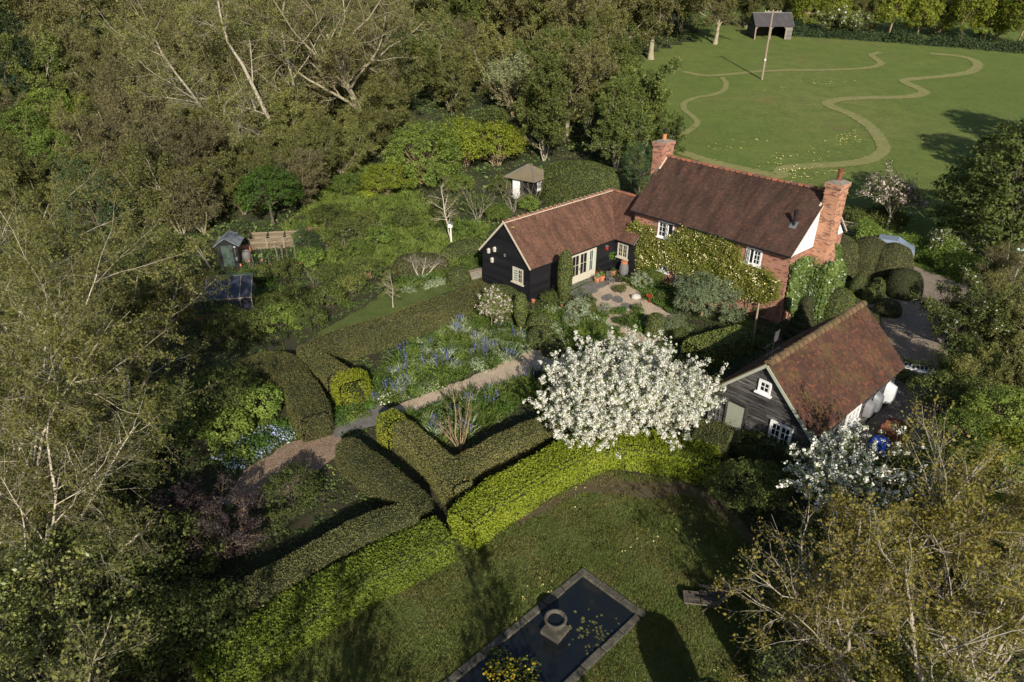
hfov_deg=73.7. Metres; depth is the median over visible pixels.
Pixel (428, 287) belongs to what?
perennial
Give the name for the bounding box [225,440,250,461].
forget me not
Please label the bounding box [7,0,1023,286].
ground
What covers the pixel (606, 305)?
perennial
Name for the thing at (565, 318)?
silver bush
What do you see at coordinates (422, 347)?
strap leaf clump
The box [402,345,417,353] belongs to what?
perennial
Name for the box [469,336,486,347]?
strap leaf clump
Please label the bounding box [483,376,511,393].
strap leaf clump
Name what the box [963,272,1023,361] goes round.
thicket tree
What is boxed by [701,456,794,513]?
bush
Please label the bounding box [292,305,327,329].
plant clump
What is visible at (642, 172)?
evergreen tree
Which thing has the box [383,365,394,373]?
perennial
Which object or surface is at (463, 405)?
perennial
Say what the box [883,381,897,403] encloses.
bath tub
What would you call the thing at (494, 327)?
perennial
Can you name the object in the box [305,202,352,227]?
bush
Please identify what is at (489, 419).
strap leaf clump
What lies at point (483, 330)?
perennial
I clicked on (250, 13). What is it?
oak tree
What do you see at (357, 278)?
plant clump
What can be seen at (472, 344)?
strap leaf clump
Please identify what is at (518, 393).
perennial
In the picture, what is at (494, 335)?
perennial
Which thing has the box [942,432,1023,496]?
bush
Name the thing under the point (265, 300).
plant clump
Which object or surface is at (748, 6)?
thicket tree
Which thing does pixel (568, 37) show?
ash tree
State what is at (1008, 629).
ochre tree
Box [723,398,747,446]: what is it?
door
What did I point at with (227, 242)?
garden shed
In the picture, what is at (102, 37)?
hazel tree
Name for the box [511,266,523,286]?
window
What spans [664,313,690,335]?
dwarf pine
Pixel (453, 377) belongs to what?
strap leaf clump
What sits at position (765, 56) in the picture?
telegraph pole
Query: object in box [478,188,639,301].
boarded wing
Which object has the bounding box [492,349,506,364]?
perennial
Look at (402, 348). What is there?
camassia
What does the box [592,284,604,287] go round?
stepping stone
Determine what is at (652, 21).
thicket tree
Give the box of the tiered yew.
[782,295,814,338]
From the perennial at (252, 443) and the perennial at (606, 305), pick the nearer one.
the perennial at (252, 443)
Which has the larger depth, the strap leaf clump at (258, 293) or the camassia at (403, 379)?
the strap leaf clump at (258, 293)
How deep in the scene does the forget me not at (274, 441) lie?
32.74 m
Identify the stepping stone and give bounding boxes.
[586,289,597,293]
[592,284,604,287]
[601,294,612,300]
[612,296,622,302]
[621,302,631,308]
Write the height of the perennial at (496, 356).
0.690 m
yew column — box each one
[514,292,526,330]
[557,249,572,303]
[691,676,720,681]
[749,632,806,681]
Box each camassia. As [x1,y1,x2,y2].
[369,388,383,402]
[379,378,408,399]
[383,346,409,363]
[383,375,407,393]
[388,362,408,375]
[390,384,407,394]
[391,341,411,356]
[395,373,414,385]
[401,359,419,375]
[417,354,440,370]
[420,344,432,354]
[420,411,444,426]
[424,417,457,437]
[426,350,447,362]
[429,338,447,348]
[434,348,460,366]
[437,346,461,360]
[442,358,460,366]
[443,321,466,334]
[444,403,466,420]
[444,412,479,436]
[447,360,461,370]
[450,312,471,325]
[459,392,479,407]
[460,342,490,359]
[468,341,490,354]
[469,331,485,342]
[480,336,495,346]
[480,384,502,404]
[485,338,504,353]
[493,342,525,363]
[508,325,527,339]
[522,359,544,379]
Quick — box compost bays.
[248,230,301,249]
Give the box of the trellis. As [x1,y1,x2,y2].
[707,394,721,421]
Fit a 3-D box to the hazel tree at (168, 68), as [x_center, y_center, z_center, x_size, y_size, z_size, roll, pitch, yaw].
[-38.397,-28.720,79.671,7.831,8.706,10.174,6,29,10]
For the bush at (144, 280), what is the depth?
43.74 m
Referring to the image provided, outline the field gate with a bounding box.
[843,220,862,236]
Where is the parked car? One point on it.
(889, 238)
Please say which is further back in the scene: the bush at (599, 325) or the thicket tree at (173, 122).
the thicket tree at (173, 122)
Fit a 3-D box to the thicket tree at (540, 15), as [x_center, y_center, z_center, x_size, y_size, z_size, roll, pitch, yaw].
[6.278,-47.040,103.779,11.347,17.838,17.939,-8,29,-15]
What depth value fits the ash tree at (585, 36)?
78.31 m
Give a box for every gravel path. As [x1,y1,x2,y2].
[221,435,344,505]
[393,346,589,420]
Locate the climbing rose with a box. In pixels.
[625,219,783,311]
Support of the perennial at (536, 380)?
on the garden soil
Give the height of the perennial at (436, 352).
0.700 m
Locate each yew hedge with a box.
[191,502,420,649]
[231,350,335,442]
[296,341,348,397]
[307,279,488,363]
[334,436,435,523]
[392,419,471,508]
[454,407,589,488]
[678,324,754,372]
[690,418,734,471]
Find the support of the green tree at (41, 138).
on the woodland floor
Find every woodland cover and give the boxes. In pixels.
[0,21,709,261]
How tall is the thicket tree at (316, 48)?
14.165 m
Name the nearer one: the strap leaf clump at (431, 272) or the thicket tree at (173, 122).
the strap leaf clump at (431, 272)
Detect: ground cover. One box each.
[0,213,1023,681]
[0,222,1022,681]
[285,160,488,266]
[287,168,475,264]
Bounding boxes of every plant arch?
[260,236,277,259]
[280,234,294,254]
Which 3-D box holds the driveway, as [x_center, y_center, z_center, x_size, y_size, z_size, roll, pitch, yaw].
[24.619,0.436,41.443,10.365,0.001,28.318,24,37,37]
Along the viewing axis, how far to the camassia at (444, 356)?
39.34 m
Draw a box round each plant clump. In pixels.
[186,297,254,340]
[227,308,272,337]
[233,268,247,273]
[244,262,272,282]
[251,291,281,312]
[260,302,303,332]
[269,256,303,279]
[269,282,315,309]
[290,228,313,246]
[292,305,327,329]
[293,245,326,271]
[306,279,346,308]
[313,262,351,283]
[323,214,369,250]
[332,270,368,295]
[339,253,386,281]
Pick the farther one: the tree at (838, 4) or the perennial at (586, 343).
the tree at (838, 4)
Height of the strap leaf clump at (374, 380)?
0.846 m
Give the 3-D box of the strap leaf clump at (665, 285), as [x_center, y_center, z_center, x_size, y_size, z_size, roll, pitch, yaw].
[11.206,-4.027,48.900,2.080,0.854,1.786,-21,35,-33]
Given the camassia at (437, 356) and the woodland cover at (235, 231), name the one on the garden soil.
the camassia at (437, 356)
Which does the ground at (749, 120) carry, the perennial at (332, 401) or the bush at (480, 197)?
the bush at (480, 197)
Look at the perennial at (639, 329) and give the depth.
43.36 m
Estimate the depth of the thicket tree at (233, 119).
66.04 m
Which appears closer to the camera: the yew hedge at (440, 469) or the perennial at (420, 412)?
the yew hedge at (440, 469)
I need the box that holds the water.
[457,577,634,681]
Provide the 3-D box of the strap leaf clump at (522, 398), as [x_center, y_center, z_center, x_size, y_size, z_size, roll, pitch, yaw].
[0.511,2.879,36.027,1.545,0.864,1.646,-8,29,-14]
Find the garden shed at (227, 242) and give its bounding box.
[212,230,243,266]
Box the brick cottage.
[630,129,851,323]
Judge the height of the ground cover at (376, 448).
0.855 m
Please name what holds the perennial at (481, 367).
on the garden soil
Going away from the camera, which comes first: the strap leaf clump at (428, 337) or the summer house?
the strap leaf clump at (428, 337)
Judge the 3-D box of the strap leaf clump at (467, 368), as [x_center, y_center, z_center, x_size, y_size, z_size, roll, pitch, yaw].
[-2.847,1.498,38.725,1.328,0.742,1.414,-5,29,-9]
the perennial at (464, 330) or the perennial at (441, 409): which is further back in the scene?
the perennial at (464, 330)
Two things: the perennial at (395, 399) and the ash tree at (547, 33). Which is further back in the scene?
the ash tree at (547, 33)
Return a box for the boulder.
[631,293,640,299]
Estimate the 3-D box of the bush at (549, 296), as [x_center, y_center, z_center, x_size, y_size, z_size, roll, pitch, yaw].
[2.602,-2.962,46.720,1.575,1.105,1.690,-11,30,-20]
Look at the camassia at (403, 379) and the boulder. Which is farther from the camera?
the boulder
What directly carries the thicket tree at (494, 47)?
on the ground at (749, 120)
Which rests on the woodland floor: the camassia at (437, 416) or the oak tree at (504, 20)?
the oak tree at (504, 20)
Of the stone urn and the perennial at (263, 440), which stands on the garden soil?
the perennial at (263, 440)
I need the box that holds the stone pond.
[442,568,645,681]
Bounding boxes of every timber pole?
[187,235,209,267]
[195,242,212,271]
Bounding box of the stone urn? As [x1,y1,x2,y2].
[540,609,569,644]
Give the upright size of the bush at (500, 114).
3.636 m
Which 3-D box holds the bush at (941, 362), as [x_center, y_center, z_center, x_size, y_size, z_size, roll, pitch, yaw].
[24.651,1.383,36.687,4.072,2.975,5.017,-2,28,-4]
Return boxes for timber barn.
[708,300,904,476]
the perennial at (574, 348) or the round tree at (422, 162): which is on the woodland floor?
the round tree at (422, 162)
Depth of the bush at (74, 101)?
77.51 m
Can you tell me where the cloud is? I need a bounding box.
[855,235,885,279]
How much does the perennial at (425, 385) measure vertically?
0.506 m
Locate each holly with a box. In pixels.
[0,515,173,681]
[0,551,99,681]
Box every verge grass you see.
[914,257,982,286]
[914,258,973,284]
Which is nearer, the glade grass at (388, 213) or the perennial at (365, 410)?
the perennial at (365, 410)
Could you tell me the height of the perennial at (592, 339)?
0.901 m
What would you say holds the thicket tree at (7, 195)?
on the ground at (749, 120)
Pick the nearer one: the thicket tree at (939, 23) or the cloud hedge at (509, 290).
the cloud hedge at (509, 290)
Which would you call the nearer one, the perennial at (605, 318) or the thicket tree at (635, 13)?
the perennial at (605, 318)
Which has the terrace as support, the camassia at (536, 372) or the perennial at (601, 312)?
the perennial at (601, 312)
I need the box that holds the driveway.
[836,267,1022,455]
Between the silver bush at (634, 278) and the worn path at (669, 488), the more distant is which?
the silver bush at (634, 278)
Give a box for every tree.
[0,0,29,44]
[0,0,72,43]
[0,14,43,121]
[0,26,83,115]
[0,31,75,104]
[0,79,15,116]
[0,90,27,140]
[0,104,57,148]
[0,129,33,186]
[0,134,61,224]
[0,134,163,434]
[0,153,219,623]
[0,172,24,213]
[0,338,231,642]
[0,597,168,681]
[2,0,121,39]
[8,0,109,104]
[10,127,75,175]
[12,84,79,126]
[21,6,95,86]
[24,229,230,408]
[33,91,82,149]
[43,153,138,247]
[44,149,111,226]
[50,40,160,108]
[50,114,123,191]
[53,14,101,48]
[54,105,138,183]
[61,19,155,96]
[61,87,141,149]
[71,0,201,23]
[73,0,233,96]
[82,0,366,152]
[84,53,173,122]
[85,125,234,233]
[94,82,171,126]
[96,1,126,29]
[99,30,177,74]
[100,0,189,37]
[101,120,182,188]
[104,20,152,46]
[109,131,220,215]
[111,106,157,144]
[113,99,186,155]
[117,0,219,61]
[122,109,228,184]
[122,150,194,210]
[141,59,199,96]
[145,4,323,121]
[149,0,273,35]
[149,57,235,123]
[150,159,234,233]
[161,117,229,181]
[169,56,268,104]
[188,79,274,168]
[190,9,259,70]
[190,15,275,121]
[192,0,288,33]
[207,115,283,173]
[212,92,262,153]
[214,146,277,216]
[223,0,461,155]
[232,0,366,44]
[233,76,306,148]
[240,0,334,30]
[251,112,344,204]
[252,141,332,205]
[253,22,312,62]
[255,16,344,80]
[256,110,343,177]
[257,75,331,131]
[260,95,344,152]
[266,36,347,120]
[280,46,349,122]
[290,105,380,177]
[292,222,324,262]
[299,108,368,168]
[309,0,395,59]
[317,98,395,161]
[320,10,361,75]
[324,29,430,114]
[338,0,394,33]
[344,57,418,152]
[360,33,405,84]
[373,0,447,33]
[374,0,448,59]
[377,269,400,306]
[381,117,464,187]
[388,23,429,81]
[397,7,459,93]
[405,253,447,276]
[415,26,482,114]
[418,173,464,241]
[433,0,488,23]
[435,14,492,83]
[437,0,499,46]
[446,0,567,50]
[452,9,544,103]
[475,44,530,116]
[479,0,546,48]
[499,1,589,51]
[510,36,561,105]
[510,36,591,160]
[513,9,640,140]
[516,0,664,59]
[518,0,601,45]
[522,324,729,458]
[534,17,598,66]
[547,1,633,59]
[551,27,627,134]
[556,26,588,48]
[573,0,670,53]
[575,71,652,169]
[578,0,615,34]
[578,28,633,120]
[584,111,635,158]
[608,21,654,79]
[620,140,652,191]
[623,53,682,156]
[626,1,654,42]
[629,0,713,59]
[648,109,686,154]
[661,0,703,31]
[669,13,674,23]
[682,0,752,44]
[708,473,1023,681]
[729,0,782,27]
[762,0,805,20]
[776,417,950,544]
[788,0,827,24]
[797,485,1023,681]
[814,0,853,28]
[814,3,875,31]
[816,390,1023,681]
[848,0,892,32]
[852,156,933,229]
[869,0,914,32]
[887,441,1023,617]
[904,0,945,35]
[909,262,1019,355]
[914,0,966,34]
[922,103,1023,260]
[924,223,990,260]
[942,0,996,36]
[949,341,1023,416]
[957,265,1022,352]
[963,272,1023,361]
[964,241,1023,290]
[968,0,1023,40]
[970,0,1012,41]
[998,0,1023,42]
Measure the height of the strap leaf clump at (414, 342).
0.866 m
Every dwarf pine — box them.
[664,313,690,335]
[672,269,748,325]
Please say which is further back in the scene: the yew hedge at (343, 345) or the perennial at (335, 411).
the yew hedge at (343, 345)
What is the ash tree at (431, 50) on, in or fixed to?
on the woodland floor
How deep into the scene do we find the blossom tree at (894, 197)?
58.07 m
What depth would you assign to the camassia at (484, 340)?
41.32 m
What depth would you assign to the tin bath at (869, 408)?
33.29 m
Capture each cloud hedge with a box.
[479,284,527,324]
[840,234,858,281]
[872,242,914,279]
[884,267,924,300]
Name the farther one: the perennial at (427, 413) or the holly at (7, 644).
the perennial at (427, 413)
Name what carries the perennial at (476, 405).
on the garden soil
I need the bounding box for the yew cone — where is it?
[644,312,665,339]
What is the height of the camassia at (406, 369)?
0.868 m
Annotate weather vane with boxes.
[761,329,782,359]
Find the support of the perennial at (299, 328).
on the garden soil
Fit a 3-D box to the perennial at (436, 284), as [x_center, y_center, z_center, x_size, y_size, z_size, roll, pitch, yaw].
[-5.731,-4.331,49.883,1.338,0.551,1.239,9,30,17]
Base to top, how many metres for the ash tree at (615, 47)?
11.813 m
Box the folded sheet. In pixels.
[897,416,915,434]
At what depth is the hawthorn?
57.66 m
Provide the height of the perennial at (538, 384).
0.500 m
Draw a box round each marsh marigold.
[483,647,540,681]
[508,668,538,681]
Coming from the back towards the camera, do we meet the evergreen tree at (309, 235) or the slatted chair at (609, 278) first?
the evergreen tree at (309, 235)
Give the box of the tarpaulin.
[866,434,890,453]
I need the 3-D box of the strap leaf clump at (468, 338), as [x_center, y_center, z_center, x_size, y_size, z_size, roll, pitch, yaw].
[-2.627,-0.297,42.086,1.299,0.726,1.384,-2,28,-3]
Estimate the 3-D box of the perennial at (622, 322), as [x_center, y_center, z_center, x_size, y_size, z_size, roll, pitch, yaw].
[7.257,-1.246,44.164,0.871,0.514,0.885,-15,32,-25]
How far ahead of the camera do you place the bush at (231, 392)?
33.96 m
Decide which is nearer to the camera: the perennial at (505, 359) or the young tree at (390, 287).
the perennial at (505, 359)
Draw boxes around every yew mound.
[393,251,450,275]
[446,265,471,286]
[525,325,557,349]
[526,312,551,330]
[541,337,566,358]
[820,287,854,319]
[851,298,860,305]
[867,306,881,325]
[873,297,902,318]
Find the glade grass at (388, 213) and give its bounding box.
[279,159,492,266]
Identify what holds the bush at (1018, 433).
on the garden soil
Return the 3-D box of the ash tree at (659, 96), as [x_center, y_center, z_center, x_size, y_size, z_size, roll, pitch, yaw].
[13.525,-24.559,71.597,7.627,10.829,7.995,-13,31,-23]
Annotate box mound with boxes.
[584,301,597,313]
[847,273,870,295]
[859,287,875,303]
[868,277,885,291]
[874,289,885,303]
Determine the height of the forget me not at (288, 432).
0.478 m
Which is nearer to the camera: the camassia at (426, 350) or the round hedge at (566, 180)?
the camassia at (426, 350)
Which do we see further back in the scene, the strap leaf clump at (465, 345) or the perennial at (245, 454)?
the strap leaf clump at (465, 345)
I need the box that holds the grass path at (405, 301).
[318,266,481,335]
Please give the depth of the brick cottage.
45.10 m
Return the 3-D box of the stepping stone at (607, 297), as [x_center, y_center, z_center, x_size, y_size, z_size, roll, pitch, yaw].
[6.698,-3.085,47.974,0.735,0.050,1.250,12,30,21]
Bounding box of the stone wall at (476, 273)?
[468,267,482,278]
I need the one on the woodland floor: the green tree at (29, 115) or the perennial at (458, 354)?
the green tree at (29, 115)
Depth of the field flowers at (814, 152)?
73.43 m
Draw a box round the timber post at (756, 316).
[753,303,759,334]
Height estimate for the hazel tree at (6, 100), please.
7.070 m
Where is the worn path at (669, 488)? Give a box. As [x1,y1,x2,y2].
[514,475,753,547]
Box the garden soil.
[0,264,1023,681]
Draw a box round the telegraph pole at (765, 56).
[761,9,781,79]
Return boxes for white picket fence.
[903,362,933,374]
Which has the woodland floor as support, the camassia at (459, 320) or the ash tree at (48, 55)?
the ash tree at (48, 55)
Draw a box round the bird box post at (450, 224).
[448,221,453,241]
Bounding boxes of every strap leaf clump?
[257,288,268,298]
[259,285,277,295]
[315,314,332,323]
[368,365,385,380]
[370,372,389,390]
[371,377,389,392]
[372,386,385,395]
[389,349,416,362]
[392,274,406,283]
[392,356,420,370]
[395,405,426,419]
[396,273,415,282]
[398,279,414,290]
[398,379,418,394]
[400,335,419,347]
[400,346,423,362]
[401,340,427,352]
[401,366,421,383]
[402,361,429,375]
[405,280,426,289]
[406,380,429,398]
[409,278,427,285]
[409,412,423,423]
[411,273,431,282]
[413,340,433,353]
[414,335,439,351]
[415,413,443,431]
[422,333,439,345]
[425,270,444,277]
[425,272,443,280]
[426,372,458,388]
[427,356,452,373]
[428,415,457,431]
[432,336,458,351]
[433,331,455,342]
[433,433,447,446]
[435,269,447,278]
[441,386,467,408]
[443,369,461,383]
[445,364,469,380]
[448,424,468,440]
[451,360,471,372]
[452,329,469,339]
[452,408,476,424]
[453,338,481,352]
[453,355,467,365]
[456,400,488,419]
[457,407,491,428]
[458,320,475,329]
[459,378,487,398]
[461,260,475,267]
[463,315,477,328]
[463,331,478,342]
[463,337,482,347]
[465,263,476,269]
[469,312,487,321]
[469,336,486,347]
[470,254,482,265]
[470,319,485,328]
[471,316,487,325]
[471,394,499,415]
[472,402,508,426]
[479,346,498,357]
[479,383,504,397]
[479,397,502,412]
[480,314,493,321]
[480,357,497,370]
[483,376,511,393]
[487,341,509,352]
[490,394,512,409]
[493,377,518,393]
[495,389,518,404]
[497,375,528,391]
[499,330,513,337]
[499,400,519,411]
[501,335,522,343]
[504,372,527,385]
[508,324,526,338]
[511,388,535,404]
[514,375,537,389]
[532,367,558,381]
[624,277,644,286]
[640,288,656,300]
[648,294,672,305]
[650,282,675,290]
[658,299,678,313]
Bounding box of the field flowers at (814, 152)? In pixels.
[707,81,928,177]
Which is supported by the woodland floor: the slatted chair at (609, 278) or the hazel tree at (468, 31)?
the hazel tree at (468, 31)
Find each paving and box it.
[332,404,407,437]
[570,278,613,297]
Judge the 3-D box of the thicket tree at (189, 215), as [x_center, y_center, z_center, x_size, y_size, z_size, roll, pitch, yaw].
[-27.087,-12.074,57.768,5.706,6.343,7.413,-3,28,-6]
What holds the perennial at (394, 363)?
on the garden soil
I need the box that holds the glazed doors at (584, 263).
[572,247,596,283]
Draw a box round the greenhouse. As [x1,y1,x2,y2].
[193,272,257,322]
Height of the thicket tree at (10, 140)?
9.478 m
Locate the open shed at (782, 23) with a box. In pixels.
[746,12,794,39]
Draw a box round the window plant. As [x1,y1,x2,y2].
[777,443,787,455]
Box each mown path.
[677,52,983,178]
[679,77,728,136]
[683,52,884,76]
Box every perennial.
[218,442,235,453]
[219,451,238,469]
[231,450,243,462]
[233,442,257,464]
[240,437,258,451]
[241,432,259,444]
[246,413,258,427]
[252,433,271,450]
[254,412,274,423]
[255,417,272,429]
[261,277,275,288]
[263,414,281,428]
[263,430,278,439]
[273,418,289,430]
[280,414,292,429]
[288,323,303,329]
[325,393,334,406]
[328,398,338,406]
[331,406,345,420]
[333,404,346,414]
[333,414,348,427]
[334,296,348,303]
[341,409,358,424]
[342,299,354,307]
[344,400,359,413]
[352,402,371,419]
[357,401,367,412]
[361,397,376,409]
[374,390,392,405]
[380,360,391,369]
[381,373,393,385]
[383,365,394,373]
[385,391,402,405]
[387,361,403,369]
[390,369,404,382]
[398,391,409,399]
[401,284,416,292]
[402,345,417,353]
[411,408,425,418]
[413,356,426,366]
[414,381,436,395]
[415,353,428,360]
[415,377,430,388]
[417,372,436,385]
[419,362,435,371]
[420,280,436,289]
[421,369,438,380]
[421,405,436,418]
[422,402,438,412]
[425,379,444,392]
[428,276,443,286]
[430,348,443,358]
[431,402,454,415]
[432,330,441,338]
[433,413,450,426]
[436,398,452,410]
[438,278,445,285]
[449,342,466,354]
[453,349,469,362]
[454,333,467,346]
[454,401,470,411]
[457,323,473,335]
[457,360,471,364]
[467,309,478,319]
[468,357,482,367]
[468,401,484,411]
[471,360,488,374]
[473,392,484,399]
[475,356,491,366]
[476,396,490,408]
[477,327,490,335]
[479,385,493,397]
[481,319,489,327]
[483,353,503,364]
[485,402,505,420]
[490,323,500,332]
[490,329,503,340]
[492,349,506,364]
[494,400,513,415]
[501,320,516,332]
[509,341,522,355]
[510,382,526,394]
[511,387,524,399]
[519,344,531,355]
[522,385,541,401]
[527,307,546,315]
[527,383,544,390]
[533,373,548,385]
[539,380,555,391]
[540,304,552,315]
[542,304,557,313]
[549,311,557,320]
[550,325,561,337]
[551,320,563,329]
[554,310,568,321]
[561,316,589,325]
[565,340,584,351]
[566,338,580,348]
[576,335,598,347]
[581,293,597,302]
[582,313,596,322]
[585,333,606,346]
[596,309,609,318]
[597,302,611,309]
[597,335,608,347]
[598,313,607,320]
[610,307,619,315]
[610,315,621,323]
[610,325,620,332]
[614,305,627,313]
[614,327,627,341]
[617,317,628,326]
[619,312,629,320]
[624,316,644,328]
[628,307,644,319]
[628,311,644,322]
[630,302,644,311]
[631,320,644,334]
[634,283,644,290]
[649,281,660,288]
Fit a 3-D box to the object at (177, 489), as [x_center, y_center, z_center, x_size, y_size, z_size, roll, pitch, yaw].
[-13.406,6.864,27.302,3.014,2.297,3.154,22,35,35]
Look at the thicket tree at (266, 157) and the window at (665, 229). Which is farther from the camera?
the thicket tree at (266, 157)
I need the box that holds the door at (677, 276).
[674,260,690,285]
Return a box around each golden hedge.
[190,516,454,681]
[330,367,372,408]
[375,408,406,449]
[447,429,722,549]
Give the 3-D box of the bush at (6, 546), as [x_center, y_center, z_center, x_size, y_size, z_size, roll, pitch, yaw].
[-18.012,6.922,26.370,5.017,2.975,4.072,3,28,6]
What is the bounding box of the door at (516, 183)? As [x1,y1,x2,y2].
[513,179,519,198]
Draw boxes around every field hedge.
[791,21,1023,53]
[842,203,912,230]
[851,215,1019,291]
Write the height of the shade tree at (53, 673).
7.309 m
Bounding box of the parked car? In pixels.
[860,234,915,255]
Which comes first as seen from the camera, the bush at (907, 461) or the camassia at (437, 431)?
the bush at (907, 461)
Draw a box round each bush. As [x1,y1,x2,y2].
[0,272,70,326]
[0,350,43,410]
[0,420,103,498]
[0,478,107,563]
[41,327,160,392]
[57,576,231,681]
[59,446,164,532]
[68,89,97,116]
[79,506,228,602]
[90,267,168,310]
[117,224,182,267]
[117,373,214,456]
[152,575,253,667]
[167,359,267,421]
[195,403,255,457]
[222,381,285,431]
[253,460,325,521]
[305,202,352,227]
[305,226,338,246]
[328,171,363,195]
[345,238,374,256]
[349,209,378,226]
[363,222,397,248]
[381,194,404,212]
[388,208,420,227]
[428,196,455,216]
[444,173,475,193]
[449,219,483,238]
[464,193,492,212]
[474,105,512,129]
[483,202,511,222]
[488,171,514,195]
[513,193,540,211]
[539,290,560,304]
[562,312,580,326]
[563,325,589,338]
[564,296,592,317]
[587,320,613,337]
[613,284,626,293]
[630,270,653,287]
[639,266,665,280]
[655,290,673,301]
[663,326,690,342]
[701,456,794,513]
[729,427,801,475]
[736,320,757,331]
[752,306,764,314]
[766,523,907,663]
[822,584,948,681]
[870,497,1015,595]
[874,436,970,508]
[901,369,1000,415]
[921,407,1004,465]
[927,331,1007,395]
[930,531,1023,650]
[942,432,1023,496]
[952,383,1023,446]
[963,419,1023,489]
[977,479,1023,551]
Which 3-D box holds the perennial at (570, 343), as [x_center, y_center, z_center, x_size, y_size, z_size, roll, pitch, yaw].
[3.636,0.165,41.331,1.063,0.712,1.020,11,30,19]
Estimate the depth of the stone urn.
23.27 m
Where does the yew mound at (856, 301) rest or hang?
on the garden soil
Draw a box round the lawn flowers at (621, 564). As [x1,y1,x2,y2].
[437,487,778,670]
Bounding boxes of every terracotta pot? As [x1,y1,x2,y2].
[594,273,599,282]
[599,271,605,280]
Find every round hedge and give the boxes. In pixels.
[440,238,482,260]
[539,159,635,206]
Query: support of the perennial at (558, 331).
on the garden soil
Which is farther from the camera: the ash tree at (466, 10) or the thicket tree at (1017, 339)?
the ash tree at (466, 10)
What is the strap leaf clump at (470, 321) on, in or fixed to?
on the garden soil
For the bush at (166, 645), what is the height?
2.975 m
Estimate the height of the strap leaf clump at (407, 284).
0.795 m
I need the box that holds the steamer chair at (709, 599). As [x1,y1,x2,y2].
[683,580,731,613]
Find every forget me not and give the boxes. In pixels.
[207,445,235,465]
[223,454,251,473]
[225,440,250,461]
[230,435,251,448]
[237,429,257,442]
[248,430,271,445]
[248,444,271,461]
[251,424,266,434]
[258,419,279,434]
[266,437,282,450]
[272,425,289,437]
[274,427,296,443]
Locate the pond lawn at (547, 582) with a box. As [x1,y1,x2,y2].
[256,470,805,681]
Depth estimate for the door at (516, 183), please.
64.09 m
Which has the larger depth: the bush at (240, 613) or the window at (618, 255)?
the window at (618, 255)
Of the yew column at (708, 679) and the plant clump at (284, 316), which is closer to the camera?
the yew column at (708, 679)
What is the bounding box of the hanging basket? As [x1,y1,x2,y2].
[608,251,615,259]
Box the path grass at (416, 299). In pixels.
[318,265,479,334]
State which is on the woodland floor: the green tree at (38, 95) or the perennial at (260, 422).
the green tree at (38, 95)
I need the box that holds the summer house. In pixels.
[503,164,543,200]
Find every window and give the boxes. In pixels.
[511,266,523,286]
[537,180,541,190]
[615,242,627,260]
[653,257,669,274]
[656,220,674,241]
[743,246,762,268]
[754,378,771,398]
[764,419,793,452]
[842,404,861,431]
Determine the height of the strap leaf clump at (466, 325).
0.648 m
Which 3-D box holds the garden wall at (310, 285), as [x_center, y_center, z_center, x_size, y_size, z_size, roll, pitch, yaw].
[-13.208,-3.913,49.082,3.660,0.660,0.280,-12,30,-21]
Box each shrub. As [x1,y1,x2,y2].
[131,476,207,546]
[153,468,270,574]
[305,261,324,282]
[359,162,421,195]
[432,112,499,166]
[433,382,478,450]
[456,179,500,220]
[462,117,527,165]
[472,284,514,325]
[498,173,524,212]
[521,175,544,205]
[895,368,916,381]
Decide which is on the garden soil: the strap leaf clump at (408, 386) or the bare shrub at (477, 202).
the strap leaf clump at (408, 386)
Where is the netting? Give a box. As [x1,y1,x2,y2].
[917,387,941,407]
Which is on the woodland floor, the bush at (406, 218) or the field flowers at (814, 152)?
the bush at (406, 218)
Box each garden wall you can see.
[302,279,353,293]
[360,271,371,277]
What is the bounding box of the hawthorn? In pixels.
[229,163,304,224]
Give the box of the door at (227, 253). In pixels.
[220,245,234,266]
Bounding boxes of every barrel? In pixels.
[242,250,251,261]
[619,263,628,275]
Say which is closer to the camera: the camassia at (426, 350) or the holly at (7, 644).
the holly at (7, 644)
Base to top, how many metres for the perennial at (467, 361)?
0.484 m
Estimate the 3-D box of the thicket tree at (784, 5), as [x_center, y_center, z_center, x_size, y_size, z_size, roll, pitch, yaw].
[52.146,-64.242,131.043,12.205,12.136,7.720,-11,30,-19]
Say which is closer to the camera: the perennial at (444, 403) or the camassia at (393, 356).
the perennial at (444, 403)
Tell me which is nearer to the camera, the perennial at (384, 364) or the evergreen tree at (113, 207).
the perennial at (384, 364)
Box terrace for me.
[569,282,671,350]
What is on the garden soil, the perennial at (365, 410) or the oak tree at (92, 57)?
the perennial at (365, 410)
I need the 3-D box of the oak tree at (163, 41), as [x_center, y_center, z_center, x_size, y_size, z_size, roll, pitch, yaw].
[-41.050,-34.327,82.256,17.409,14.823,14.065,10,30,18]
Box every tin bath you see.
[862,399,875,417]
[873,390,884,411]
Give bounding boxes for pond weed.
[568,609,619,655]
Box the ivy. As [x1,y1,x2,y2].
[781,243,847,321]
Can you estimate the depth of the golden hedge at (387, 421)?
32.48 m
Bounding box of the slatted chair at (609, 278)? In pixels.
[606,271,614,282]
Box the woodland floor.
[0,2,698,263]

